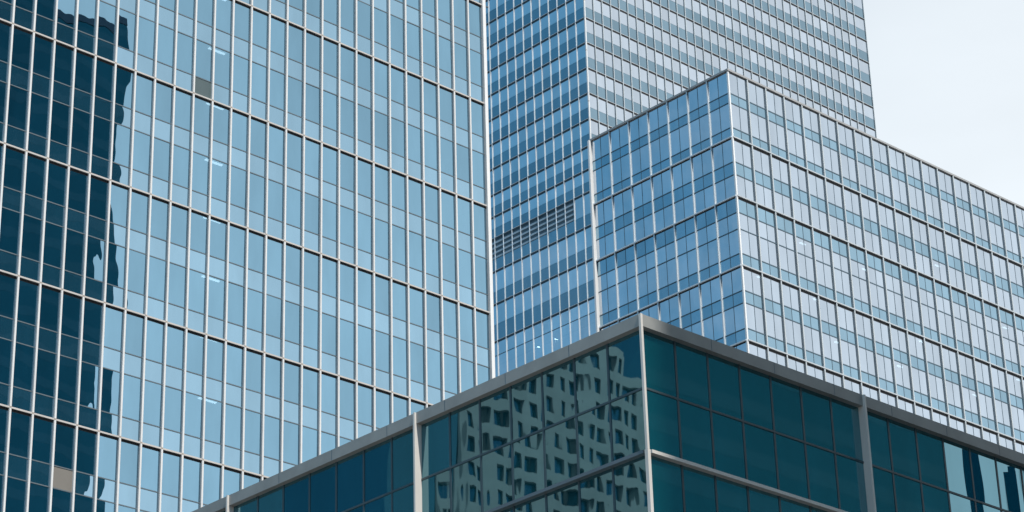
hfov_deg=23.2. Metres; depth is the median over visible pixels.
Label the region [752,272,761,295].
window
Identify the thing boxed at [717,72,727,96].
window
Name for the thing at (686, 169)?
window
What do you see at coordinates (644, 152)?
window
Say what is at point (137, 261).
window
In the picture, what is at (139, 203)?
window
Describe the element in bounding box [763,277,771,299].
window
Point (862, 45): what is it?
window
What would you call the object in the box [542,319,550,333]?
window
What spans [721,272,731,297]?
window
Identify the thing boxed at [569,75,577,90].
window
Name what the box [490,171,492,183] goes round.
window
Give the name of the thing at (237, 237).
window
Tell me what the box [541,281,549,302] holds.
window
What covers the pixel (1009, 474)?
window
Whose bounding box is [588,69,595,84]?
window
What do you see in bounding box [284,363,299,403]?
window
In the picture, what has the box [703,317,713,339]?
window
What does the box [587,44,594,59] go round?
window
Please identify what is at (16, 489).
window
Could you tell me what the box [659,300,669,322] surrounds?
window
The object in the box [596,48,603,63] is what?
window
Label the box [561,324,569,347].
window
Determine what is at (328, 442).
window
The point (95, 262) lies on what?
window
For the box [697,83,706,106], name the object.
window
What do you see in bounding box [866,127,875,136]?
window
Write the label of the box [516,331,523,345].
window
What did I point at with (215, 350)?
window
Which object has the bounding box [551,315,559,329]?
window
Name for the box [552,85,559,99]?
window
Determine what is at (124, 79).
window
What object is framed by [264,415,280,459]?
window
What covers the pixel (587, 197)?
window
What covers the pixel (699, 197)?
window
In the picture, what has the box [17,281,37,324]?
window
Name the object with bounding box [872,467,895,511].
window
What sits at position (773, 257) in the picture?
window
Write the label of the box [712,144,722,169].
window
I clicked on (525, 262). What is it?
window
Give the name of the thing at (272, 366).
window
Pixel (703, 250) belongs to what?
window
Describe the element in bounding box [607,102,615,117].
window
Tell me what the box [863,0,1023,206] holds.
sky
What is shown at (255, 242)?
window
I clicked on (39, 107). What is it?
window
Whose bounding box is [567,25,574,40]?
window
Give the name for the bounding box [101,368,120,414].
window
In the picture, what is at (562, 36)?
window
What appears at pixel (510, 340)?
window
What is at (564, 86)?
window
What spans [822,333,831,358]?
window
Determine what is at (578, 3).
window
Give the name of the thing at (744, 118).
window
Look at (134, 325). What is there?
window
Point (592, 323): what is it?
window
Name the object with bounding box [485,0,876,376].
glass skyscraper
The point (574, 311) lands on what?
window
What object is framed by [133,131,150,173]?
window
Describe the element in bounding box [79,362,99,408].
window
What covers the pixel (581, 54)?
window
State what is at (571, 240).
window
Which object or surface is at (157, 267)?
window
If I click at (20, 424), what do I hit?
window
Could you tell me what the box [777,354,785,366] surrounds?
window
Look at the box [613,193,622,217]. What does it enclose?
window
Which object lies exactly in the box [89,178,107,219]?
window
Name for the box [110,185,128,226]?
window
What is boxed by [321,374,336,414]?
window
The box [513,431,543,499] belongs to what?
window
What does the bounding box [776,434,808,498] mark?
window
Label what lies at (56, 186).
window
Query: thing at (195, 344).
window
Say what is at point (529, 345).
window
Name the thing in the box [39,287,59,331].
window
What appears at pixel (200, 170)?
window
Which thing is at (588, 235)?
window
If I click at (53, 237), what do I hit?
window
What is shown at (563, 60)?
window
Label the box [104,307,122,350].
window
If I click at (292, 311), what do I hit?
window
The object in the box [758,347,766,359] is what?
window
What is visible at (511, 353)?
window
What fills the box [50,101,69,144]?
window
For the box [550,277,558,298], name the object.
window
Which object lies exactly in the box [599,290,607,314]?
window
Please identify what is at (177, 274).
window
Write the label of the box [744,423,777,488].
window
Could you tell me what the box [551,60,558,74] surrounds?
window
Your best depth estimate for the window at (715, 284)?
263.21 m
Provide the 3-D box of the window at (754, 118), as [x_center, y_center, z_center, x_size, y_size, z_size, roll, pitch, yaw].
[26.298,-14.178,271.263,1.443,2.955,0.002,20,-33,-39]
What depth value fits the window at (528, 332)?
345.56 m
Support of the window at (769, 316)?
in the office block
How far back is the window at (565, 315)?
340.79 m
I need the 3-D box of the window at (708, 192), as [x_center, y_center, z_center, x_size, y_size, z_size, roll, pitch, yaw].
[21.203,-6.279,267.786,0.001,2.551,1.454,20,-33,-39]
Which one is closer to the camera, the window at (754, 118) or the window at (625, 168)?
the window at (754, 118)
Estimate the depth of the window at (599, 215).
280.53 m
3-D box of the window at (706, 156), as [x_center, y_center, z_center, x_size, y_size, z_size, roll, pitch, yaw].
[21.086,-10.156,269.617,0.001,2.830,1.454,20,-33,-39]
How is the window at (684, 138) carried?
in the office block
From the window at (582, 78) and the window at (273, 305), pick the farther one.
the window at (582, 78)
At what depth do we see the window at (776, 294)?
263.92 m
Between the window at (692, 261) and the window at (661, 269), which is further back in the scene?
the window at (661, 269)
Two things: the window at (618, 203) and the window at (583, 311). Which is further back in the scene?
the window at (583, 311)
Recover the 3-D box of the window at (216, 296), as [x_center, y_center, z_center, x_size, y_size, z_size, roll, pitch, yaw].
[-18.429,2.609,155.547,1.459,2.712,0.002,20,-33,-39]
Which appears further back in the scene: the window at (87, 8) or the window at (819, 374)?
the window at (819, 374)
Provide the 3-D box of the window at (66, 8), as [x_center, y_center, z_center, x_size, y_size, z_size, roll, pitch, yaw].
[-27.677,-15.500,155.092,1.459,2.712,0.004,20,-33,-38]
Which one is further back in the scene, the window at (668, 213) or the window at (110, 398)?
the window at (668, 213)
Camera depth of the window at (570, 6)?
358.71 m
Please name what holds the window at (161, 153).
in the glass tower
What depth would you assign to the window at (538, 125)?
356.45 m
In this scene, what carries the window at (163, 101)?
in the glass tower
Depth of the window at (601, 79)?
353.33 m
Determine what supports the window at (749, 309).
in the office block
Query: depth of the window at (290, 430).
155.80 m
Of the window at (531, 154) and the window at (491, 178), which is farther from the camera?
the window at (491, 178)
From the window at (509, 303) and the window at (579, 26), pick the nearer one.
the window at (509, 303)
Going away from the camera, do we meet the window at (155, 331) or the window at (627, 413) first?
the window at (627, 413)
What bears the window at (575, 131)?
in the glass skyscraper
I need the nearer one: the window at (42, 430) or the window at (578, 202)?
the window at (42, 430)
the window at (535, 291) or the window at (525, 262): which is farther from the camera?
the window at (525, 262)
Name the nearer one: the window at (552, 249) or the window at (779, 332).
the window at (779, 332)
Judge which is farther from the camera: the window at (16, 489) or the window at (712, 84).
the window at (712, 84)
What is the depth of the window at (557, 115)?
354.06 m
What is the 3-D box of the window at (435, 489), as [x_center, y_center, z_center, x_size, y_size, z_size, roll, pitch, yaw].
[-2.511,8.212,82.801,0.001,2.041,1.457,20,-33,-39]
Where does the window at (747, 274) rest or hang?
in the office block
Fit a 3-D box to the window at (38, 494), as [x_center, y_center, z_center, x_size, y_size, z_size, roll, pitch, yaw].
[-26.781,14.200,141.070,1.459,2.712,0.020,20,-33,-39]
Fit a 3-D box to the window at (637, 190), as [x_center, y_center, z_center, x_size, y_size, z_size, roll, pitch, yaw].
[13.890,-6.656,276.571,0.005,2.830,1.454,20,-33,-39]
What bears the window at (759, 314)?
in the office block
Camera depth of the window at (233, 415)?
153.01 m
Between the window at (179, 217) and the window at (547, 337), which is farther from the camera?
the window at (547, 337)
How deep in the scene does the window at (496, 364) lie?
348.74 m
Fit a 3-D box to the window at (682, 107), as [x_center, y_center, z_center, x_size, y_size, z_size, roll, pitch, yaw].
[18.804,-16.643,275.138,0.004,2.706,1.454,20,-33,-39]
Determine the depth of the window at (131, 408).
148.33 m
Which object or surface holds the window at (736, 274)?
in the office block
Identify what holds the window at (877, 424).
in the glass building
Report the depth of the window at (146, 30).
158.87 m
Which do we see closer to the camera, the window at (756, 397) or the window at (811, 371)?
the window at (756, 397)
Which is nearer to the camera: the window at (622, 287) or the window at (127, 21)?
the window at (127, 21)
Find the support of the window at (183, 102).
in the glass tower
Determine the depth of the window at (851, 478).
82.52 m
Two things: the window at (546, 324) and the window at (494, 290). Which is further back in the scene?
the window at (494, 290)
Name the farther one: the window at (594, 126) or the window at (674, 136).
the window at (594, 126)
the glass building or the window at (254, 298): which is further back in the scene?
the window at (254, 298)
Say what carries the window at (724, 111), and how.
in the office block
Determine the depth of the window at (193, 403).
151.15 m
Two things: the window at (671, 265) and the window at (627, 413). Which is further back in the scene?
the window at (671, 265)
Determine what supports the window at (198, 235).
in the glass tower
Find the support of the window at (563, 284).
in the glass skyscraper
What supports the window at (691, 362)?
in the glass building
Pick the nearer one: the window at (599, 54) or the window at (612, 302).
the window at (612, 302)
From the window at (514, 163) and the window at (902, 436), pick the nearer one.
the window at (902, 436)
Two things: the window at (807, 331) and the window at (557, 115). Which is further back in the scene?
the window at (557, 115)
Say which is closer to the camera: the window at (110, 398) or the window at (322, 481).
the window at (322, 481)
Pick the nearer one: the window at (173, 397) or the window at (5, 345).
the window at (5, 345)
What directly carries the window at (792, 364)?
in the office block
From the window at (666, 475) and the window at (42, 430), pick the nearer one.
the window at (666, 475)
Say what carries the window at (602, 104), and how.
in the glass skyscraper
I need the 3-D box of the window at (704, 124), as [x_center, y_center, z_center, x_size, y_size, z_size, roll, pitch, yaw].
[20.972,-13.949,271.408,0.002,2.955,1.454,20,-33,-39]
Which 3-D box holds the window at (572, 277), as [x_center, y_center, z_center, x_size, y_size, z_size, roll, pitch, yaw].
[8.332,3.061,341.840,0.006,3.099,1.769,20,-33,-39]
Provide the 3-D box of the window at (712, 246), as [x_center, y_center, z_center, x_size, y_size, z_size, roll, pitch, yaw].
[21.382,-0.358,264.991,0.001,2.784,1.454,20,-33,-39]
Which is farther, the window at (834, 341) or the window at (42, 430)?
the window at (834, 341)
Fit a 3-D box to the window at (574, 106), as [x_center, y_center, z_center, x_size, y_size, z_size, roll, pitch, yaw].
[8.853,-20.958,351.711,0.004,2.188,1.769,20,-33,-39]
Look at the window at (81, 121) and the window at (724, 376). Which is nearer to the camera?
the window at (724, 376)
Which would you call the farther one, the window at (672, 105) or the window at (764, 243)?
the window at (672, 105)
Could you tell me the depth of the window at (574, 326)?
338.47 m
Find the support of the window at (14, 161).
in the glass tower
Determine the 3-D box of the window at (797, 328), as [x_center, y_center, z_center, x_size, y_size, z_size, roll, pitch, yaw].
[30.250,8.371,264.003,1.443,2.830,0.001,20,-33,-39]
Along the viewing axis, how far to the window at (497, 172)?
360.65 m
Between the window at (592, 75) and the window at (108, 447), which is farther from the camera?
the window at (592, 75)
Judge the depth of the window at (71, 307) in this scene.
147.25 m
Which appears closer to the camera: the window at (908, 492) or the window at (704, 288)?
the window at (908, 492)
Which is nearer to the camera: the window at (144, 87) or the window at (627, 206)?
the window at (144, 87)
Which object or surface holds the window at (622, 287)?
in the office block
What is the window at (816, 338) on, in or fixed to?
in the office block
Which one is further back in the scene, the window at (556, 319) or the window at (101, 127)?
the window at (556, 319)
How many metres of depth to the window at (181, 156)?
157.21 m
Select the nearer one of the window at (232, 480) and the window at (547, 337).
the window at (232, 480)
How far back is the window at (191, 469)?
149.35 m
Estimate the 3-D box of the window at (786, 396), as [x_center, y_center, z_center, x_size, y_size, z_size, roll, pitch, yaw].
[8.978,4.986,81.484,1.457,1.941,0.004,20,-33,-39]
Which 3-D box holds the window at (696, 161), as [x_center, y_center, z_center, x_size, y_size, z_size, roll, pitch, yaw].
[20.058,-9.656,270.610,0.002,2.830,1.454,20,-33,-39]
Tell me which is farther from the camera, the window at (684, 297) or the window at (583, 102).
the window at (583, 102)
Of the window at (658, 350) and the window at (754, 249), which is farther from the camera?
the window at (754, 249)
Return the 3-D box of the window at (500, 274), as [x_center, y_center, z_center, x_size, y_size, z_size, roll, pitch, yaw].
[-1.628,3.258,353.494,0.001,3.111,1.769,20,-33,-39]
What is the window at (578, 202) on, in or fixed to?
in the glass skyscraper
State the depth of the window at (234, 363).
154.73 m
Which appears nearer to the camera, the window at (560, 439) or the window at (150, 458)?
the window at (560, 439)
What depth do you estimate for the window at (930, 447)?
86.14 m
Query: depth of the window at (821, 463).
81.56 m
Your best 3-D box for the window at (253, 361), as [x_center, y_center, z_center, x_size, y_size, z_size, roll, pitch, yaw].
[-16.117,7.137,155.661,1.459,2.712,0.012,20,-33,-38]
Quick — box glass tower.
[0,0,494,511]
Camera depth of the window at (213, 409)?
152.07 m
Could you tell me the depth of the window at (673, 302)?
267.16 m
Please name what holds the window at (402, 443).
in the glass building
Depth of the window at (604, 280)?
279.23 m
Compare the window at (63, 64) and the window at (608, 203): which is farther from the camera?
the window at (608, 203)
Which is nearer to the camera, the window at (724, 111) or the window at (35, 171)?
the window at (35, 171)
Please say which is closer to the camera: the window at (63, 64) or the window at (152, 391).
the window at (152, 391)
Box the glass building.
[192,313,1023,511]
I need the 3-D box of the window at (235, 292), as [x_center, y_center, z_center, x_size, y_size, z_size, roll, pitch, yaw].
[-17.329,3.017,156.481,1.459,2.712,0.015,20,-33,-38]
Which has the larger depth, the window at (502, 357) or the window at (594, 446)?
the window at (502, 357)
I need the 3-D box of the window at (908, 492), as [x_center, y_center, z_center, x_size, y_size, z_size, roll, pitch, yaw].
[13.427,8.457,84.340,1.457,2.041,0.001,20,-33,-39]
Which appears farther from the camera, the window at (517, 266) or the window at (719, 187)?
the window at (517, 266)
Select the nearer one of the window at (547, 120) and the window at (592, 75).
the window at (592, 75)
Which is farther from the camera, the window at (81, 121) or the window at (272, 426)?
the window at (272, 426)
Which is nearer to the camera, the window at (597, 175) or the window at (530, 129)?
the window at (597, 175)
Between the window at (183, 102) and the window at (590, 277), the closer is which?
the window at (183, 102)
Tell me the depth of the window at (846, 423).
83.35 m
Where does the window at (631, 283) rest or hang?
in the office block
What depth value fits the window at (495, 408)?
81.72 m
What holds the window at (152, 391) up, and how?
in the glass tower
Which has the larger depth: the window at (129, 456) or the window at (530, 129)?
the window at (530, 129)
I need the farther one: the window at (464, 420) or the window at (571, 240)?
the window at (571, 240)
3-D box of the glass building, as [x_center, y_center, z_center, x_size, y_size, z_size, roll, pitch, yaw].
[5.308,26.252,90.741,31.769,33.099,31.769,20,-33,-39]
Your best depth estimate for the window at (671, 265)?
268.99 m
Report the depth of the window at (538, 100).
358.19 m
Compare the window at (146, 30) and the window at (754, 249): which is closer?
the window at (146, 30)
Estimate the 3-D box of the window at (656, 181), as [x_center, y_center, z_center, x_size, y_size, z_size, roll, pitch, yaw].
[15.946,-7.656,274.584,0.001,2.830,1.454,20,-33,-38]
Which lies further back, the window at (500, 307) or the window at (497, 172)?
the window at (497, 172)
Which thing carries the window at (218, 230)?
in the glass tower
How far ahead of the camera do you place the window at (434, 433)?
83.68 m
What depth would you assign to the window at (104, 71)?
155.19 m
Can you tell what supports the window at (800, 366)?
in the office block
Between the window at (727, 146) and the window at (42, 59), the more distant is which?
the window at (727, 146)
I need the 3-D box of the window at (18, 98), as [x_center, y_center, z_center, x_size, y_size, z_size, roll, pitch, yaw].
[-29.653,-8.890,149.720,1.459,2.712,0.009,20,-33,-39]
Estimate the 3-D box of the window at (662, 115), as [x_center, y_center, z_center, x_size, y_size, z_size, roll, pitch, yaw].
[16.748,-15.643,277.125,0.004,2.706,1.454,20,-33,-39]
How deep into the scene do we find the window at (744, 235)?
263.02 m
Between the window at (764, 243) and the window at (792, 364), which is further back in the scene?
the window at (764, 243)
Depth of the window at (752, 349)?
257.81 m
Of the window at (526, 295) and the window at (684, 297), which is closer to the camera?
the window at (684, 297)
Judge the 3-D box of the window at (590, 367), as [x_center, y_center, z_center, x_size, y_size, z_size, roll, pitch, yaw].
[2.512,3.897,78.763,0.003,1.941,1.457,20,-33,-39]
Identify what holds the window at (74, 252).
in the glass tower
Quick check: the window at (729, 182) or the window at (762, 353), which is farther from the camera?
the window at (729, 182)
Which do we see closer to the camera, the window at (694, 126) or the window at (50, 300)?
the window at (50, 300)
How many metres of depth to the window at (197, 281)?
154.66 m
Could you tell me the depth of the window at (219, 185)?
159.10 m
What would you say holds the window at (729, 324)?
in the office block
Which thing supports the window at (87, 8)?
in the glass tower
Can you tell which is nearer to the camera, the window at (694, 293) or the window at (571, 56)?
the window at (694, 293)
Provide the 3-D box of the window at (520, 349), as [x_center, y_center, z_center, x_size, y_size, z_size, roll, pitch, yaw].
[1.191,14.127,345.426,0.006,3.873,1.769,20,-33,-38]
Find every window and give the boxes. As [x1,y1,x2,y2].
[0,208,20,253]
[0,274,15,318]
[0,338,12,384]
[3,148,23,191]
[5,477,26,511]
[7,85,27,130]
[9,412,30,457]
[11,28,31,70]
[13,343,34,390]
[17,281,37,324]
[21,215,41,260]
[25,155,45,198]
[28,483,48,511]
[29,93,48,137]
[31,418,52,463]
[33,36,52,78]
[35,349,56,396]
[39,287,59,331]
[43,222,63,267]
[47,163,66,205]
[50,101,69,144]
[54,44,72,85]
[54,424,74,469]
[57,0,75,27]
[57,356,77,402]
[61,294,80,337]
[64,229,84,274]
[68,170,87,212]
[71,108,90,152]
[74,52,93,93]
[76,430,96,474]
[77,0,96,35]
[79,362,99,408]
[83,301,102,344]
[86,236,104,281]
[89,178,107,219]
[92,116,110,159]
[95,60,113,100]
[98,1,116,43]
[98,436,117,480]
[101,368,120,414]
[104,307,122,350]
[107,243,125,287]
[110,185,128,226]
[112,123,130,166]
[115,68,133,108]
[118,9,135,51]
[119,441,138,485]
[122,374,141,420]
[125,314,143,356]
[127,250,146,294]
[130,192,148,233]
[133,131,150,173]
[135,75,152,115]
[137,17,155,58]
[141,447,159,491]
[143,381,161,426]
[146,320,163,362]
[148,256,166,300]
[150,199,168,240]
[153,138,170,180]
[155,83,172,122]
[162,453,180,496]
[164,386,182,431]
[166,326,183,368]
[168,263,185,307]
[170,206,187,246]
[172,145,189,187]
[174,90,191,130]
[182,459,200,501]
[184,392,202,437]
[186,332,203,374]
[188,269,205,313]
[190,212,207,253]
[192,152,208,194]
[203,464,220,504]
[205,398,222,443]
[206,339,223,380]
[208,276,224,319]
[210,219,226,259]
[211,159,227,201]
[223,469,240,497]
[225,404,241,448]
[226,345,242,386]
[227,282,244,325]
[229,226,245,266]
[244,410,260,454]
[246,351,261,392]
[247,289,263,331]
[248,232,263,272]
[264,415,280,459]
[265,357,280,397]
[266,295,281,337]
[283,421,299,464]
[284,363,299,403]
[284,474,308,511]
[285,301,300,343]
[302,426,317,462]
[303,368,318,409]
[310,463,334,511]
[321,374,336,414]
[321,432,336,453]
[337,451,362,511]
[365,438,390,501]
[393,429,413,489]
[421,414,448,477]
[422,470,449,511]
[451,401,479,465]
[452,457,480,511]
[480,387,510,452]
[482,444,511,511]
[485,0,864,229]
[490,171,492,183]
[493,166,500,181]
[493,273,495,291]
[494,306,495,324]
[495,356,497,376]
[496,269,503,290]
[497,302,504,322]
[498,339,505,353]
[498,352,506,375]
[502,162,509,177]
[505,265,512,286]
[506,298,513,319]
[507,335,514,349]
[507,348,514,371]
[510,158,517,173]
[511,373,541,439]
[513,261,521,281]
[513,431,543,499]
[514,294,522,314]
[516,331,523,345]
[516,344,523,367]
[519,153,526,168]
[522,256,530,277]
[523,289,531,310]
[524,327,532,341]
[525,340,532,363]
[527,124,534,138]
[528,149,535,164]
[531,252,538,273]
[532,285,540,306]
[533,323,541,337]
[534,94,541,109]
[534,336,541,359]
[535,119,542,133]
[536,144,543,159]
[540,248,547,269]
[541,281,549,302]
[542,64,549,79]
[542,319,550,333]
[542,359,574,426]
[543,89,550,104]
[543,332,551,355]
[544,114,551,129]
[545,139,552,155]
[545,418,576,486]
[549,243,556,265]
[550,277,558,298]
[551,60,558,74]
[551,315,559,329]
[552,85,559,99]
[552,328,560,351]
[553,110,560,124]
[554,135,561,150]
[558,239,565,260]
[559,30,566,45]
[559,272,567,294]
[560,55,567,69]
[561,80,568,95]
[561,310,568,325]
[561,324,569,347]
[562,105,569,120]
[563,130,570,146]
[566,0,573,15]
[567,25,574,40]
[567,235,575,256]
[568,50,576,64]
[568,268,576,289]
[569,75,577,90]
[570,100,578,115]
[570,306,577,321]
[570,320,578,343]
[571,126,579,141]
[574,197,582,219]
[575,0,582,10]
[575,345,607,413]
[576,20,583,34]
[576,230,584,252]
[577,45,585,60]
[577,264,585,285]
[577,404,610,473]
[578,70,586,85]
[579,95,587,110]
[579,302,587,317]
[580,120,588,136]
[580,315,588,339]
[580,468,613,511]
[584,193,590,215]
[585,227,591,247]
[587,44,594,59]
[587,260,593,281]
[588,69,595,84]
[588,299,594,312]
[589,95,597,109]
[589,312,595,334]
[591,120,598,134]
[592,72,1023,453]
[593,168,601,193]
[595,202,603,226]
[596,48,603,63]
[597,73,604,88]
[598,99,606,113]
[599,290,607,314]
[600,124,606,133]
[602,164,610,189]
[604,198,611,222]
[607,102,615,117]
[608,286,616,310]
[608,330,641,399]
[611,390,644,460]
[612,159,620,184]
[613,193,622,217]
[614,456,647,511]
[618,280,627,306]
[621,154,629,179]
[623,189,631,212]
[627,277,636,302]
[631,149,640,174]
[633,184,642,208]
[637,272,647,297]
[640,144,648,170]
[642,179,650,203]
[643,330,676,396]
[647,268,655,293]
[647,390,679,457]
[649,305,657,319]
[650,139,659,165]
[651,456,683,511]
[652,174,661,198]
[657,263,667,288]
[658,103,666,126]
[659,134,668,160]
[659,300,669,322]
[662,170,670,194]
[664,205,672,226]
[667,259,676,284]
[668,98,677,121]
[669,296,678,320]
[670,129,679,155]
[672,164,681,189]
[674,200,683,222]
[676,342,709,408]
[677,93,686,116]
[677,253,687,279]
[679,124,688,150]
[679,401,713,468]
[680,291,689,315]
[682,160,690,184]
[683,466,715,511]
[684,195,693,217]
[687,249,696,274]
[688,87,697,111]
[690,119,699,145]
[690,287,699,311]
[692,154,702,179]
[692,322,700,334]
[694,190,704,212]
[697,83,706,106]
[698,244,708,270]
[699,114,708,140]
[700,281,710,306]
[702,150,711,174]
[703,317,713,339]
[704,185,713,208]
[708,77,717,101]
[708,239,717,265]
[708,354,741,418]
[710,109,720,135]
[710,277,720,302]
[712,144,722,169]
[712,412,745,478]
[713,313,722,339]
[715,180,725,202]
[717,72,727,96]
[718,234,729,260]
[720,104,729,130]
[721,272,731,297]
[722,140,732,164]
[724,308,734,335]
[725,175,734,198]
[729,230,738,256]
[731,104,740,129]
[731,268,741,293]
[734,141,742,163]
[734,304,744,330]
[740,108,749,134]
[740,230,749,255]
[740,365,772,429]
[743,269,752,292]
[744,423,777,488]
[746,304,755,330]
[749,233,758,258]
[749,344,757,355]
[750,113,758,138]
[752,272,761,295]
[755,307,764,333]
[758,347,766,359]
[760,238,768,262]
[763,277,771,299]
[766,311,774,337]
[768,241,777,266]
[769,351,776,362]
[771,280,780,303]
[771,376,803,440]
[774,315,783,340]
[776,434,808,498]
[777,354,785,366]
[785,319,793,344]
[788,358,795,369]
[793,322,802,347]
[796,361,804,372]
[801,387,833,450]
[804,326,812,351]
[806,444,838,508]
[807,365,814,376]
[812,329,821,354]
[815,368,823,379]
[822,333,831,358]
[830,336,839,361]
[831,398,862,460]
[836,454,867,511]
[855,16,864,30]
[857,38,866,52]
[859,60,869,74]
[861,82,871,96]
[864,105,873,119]
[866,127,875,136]
[867,411,891,470]
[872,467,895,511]
[889,419,919,479]
[894,474,922,511]
[916,429,946,488]
[944,439,973,498]
[970,448,999,507]
[996,458,1023,511]
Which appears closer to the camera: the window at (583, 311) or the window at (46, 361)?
the window at (46, 361)
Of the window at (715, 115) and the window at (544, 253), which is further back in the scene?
the window at (544, 253)
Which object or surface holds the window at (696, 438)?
in the glass building
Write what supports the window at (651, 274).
in the office block
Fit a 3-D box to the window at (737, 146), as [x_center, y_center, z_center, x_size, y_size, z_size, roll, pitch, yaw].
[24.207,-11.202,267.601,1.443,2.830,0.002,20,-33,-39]
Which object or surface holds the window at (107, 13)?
in the glass tower
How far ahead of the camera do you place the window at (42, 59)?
152.37 m
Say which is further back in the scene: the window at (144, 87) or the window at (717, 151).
the window at (717, 151)
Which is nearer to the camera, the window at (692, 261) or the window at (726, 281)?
the window at (726, 281)
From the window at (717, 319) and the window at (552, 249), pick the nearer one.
the window at (717, 319)
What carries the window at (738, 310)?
in the office block
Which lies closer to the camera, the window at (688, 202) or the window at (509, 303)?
the window at (688, 202)
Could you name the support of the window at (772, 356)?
in the office block
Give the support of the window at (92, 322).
in the glass tower
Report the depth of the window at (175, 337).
151.93 m
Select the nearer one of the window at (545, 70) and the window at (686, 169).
the window at (686, 169)
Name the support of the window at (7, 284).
in the glass tower
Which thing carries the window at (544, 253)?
in the glass skyscraper
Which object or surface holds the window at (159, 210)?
in the glass tower
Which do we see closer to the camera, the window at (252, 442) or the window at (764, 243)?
the window at (252, 442)
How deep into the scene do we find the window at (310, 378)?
158.48 m
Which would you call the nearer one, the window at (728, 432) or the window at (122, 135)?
the window at (728, 432)
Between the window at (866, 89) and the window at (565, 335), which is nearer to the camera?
the window at (565, 335)
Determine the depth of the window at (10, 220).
146.25 m
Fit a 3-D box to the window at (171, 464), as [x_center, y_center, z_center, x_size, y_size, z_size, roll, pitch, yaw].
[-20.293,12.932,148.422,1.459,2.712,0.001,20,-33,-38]
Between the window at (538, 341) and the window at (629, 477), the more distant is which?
the window at (538, 341)
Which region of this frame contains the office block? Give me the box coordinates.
[587,68,1023,453]
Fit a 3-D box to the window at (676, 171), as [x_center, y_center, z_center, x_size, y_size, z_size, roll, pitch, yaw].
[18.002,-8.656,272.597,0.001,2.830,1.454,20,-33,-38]
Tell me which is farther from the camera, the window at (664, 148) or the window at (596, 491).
the window at (664, 148)
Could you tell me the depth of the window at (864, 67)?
401.69 m
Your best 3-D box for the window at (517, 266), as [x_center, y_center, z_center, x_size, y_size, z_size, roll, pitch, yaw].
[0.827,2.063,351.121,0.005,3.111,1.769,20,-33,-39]
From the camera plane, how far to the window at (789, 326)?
263.15 m
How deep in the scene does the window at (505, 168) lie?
359.42 m
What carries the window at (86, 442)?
in the glass tower
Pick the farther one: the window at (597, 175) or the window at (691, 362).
the window at (597, 175)
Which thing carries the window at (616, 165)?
in the office block
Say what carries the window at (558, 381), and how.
in the glass building
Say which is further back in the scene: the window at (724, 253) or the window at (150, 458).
the window at (724, 253)
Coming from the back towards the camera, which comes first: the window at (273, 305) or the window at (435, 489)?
the window at (273, 305)
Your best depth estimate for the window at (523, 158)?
357.05 m
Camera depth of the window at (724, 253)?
263.98 m
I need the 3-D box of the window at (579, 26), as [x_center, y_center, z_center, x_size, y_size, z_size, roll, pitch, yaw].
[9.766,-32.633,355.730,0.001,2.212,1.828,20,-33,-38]
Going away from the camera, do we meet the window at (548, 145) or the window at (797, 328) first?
the window at (797, 328)
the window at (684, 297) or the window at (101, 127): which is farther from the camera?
the window at (684, 297)
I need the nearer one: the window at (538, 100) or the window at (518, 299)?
the window at (518, 299)
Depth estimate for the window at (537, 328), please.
344.38 m
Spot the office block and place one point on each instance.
(732, 208)
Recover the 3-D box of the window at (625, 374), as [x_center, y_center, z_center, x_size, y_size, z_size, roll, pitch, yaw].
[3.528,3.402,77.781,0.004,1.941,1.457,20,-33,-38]
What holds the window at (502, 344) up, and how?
in the glass skyscraper
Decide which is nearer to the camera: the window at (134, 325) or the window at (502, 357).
the window at (134, 325)
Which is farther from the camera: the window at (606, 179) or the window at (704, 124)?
the window at (606, 179)
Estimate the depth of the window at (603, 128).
349.94 m
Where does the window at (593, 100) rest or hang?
in the glass skyscraper
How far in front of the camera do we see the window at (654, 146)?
276.38 m
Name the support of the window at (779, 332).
in the office block
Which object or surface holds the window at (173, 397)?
in the glass tower
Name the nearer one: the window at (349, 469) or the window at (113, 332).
the window at (349, 469)
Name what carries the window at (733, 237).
in the office block
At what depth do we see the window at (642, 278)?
271.96 m
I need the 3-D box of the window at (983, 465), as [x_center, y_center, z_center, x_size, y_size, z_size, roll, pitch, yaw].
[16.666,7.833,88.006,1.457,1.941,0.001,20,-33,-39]
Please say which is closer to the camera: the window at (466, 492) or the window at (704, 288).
the window at (466, 492)
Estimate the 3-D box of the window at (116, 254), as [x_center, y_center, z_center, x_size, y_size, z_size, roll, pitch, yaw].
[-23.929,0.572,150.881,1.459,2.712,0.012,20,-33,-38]
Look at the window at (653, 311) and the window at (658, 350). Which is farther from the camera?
the window at (653, 311)
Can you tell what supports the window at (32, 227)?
in the glass tower
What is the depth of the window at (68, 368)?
145.54 m
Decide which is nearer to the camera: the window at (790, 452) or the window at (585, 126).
the window at (790, 452)
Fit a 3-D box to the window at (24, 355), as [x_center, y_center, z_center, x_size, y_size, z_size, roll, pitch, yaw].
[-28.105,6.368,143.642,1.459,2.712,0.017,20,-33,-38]
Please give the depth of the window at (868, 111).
398.23 m
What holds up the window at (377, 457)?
in the glass building
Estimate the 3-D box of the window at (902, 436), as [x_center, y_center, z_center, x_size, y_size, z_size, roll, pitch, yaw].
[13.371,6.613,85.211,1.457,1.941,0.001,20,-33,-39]
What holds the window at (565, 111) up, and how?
in the glass skyscraper
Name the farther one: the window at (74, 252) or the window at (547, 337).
the window at (547, 337)
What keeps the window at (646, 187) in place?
in the office block

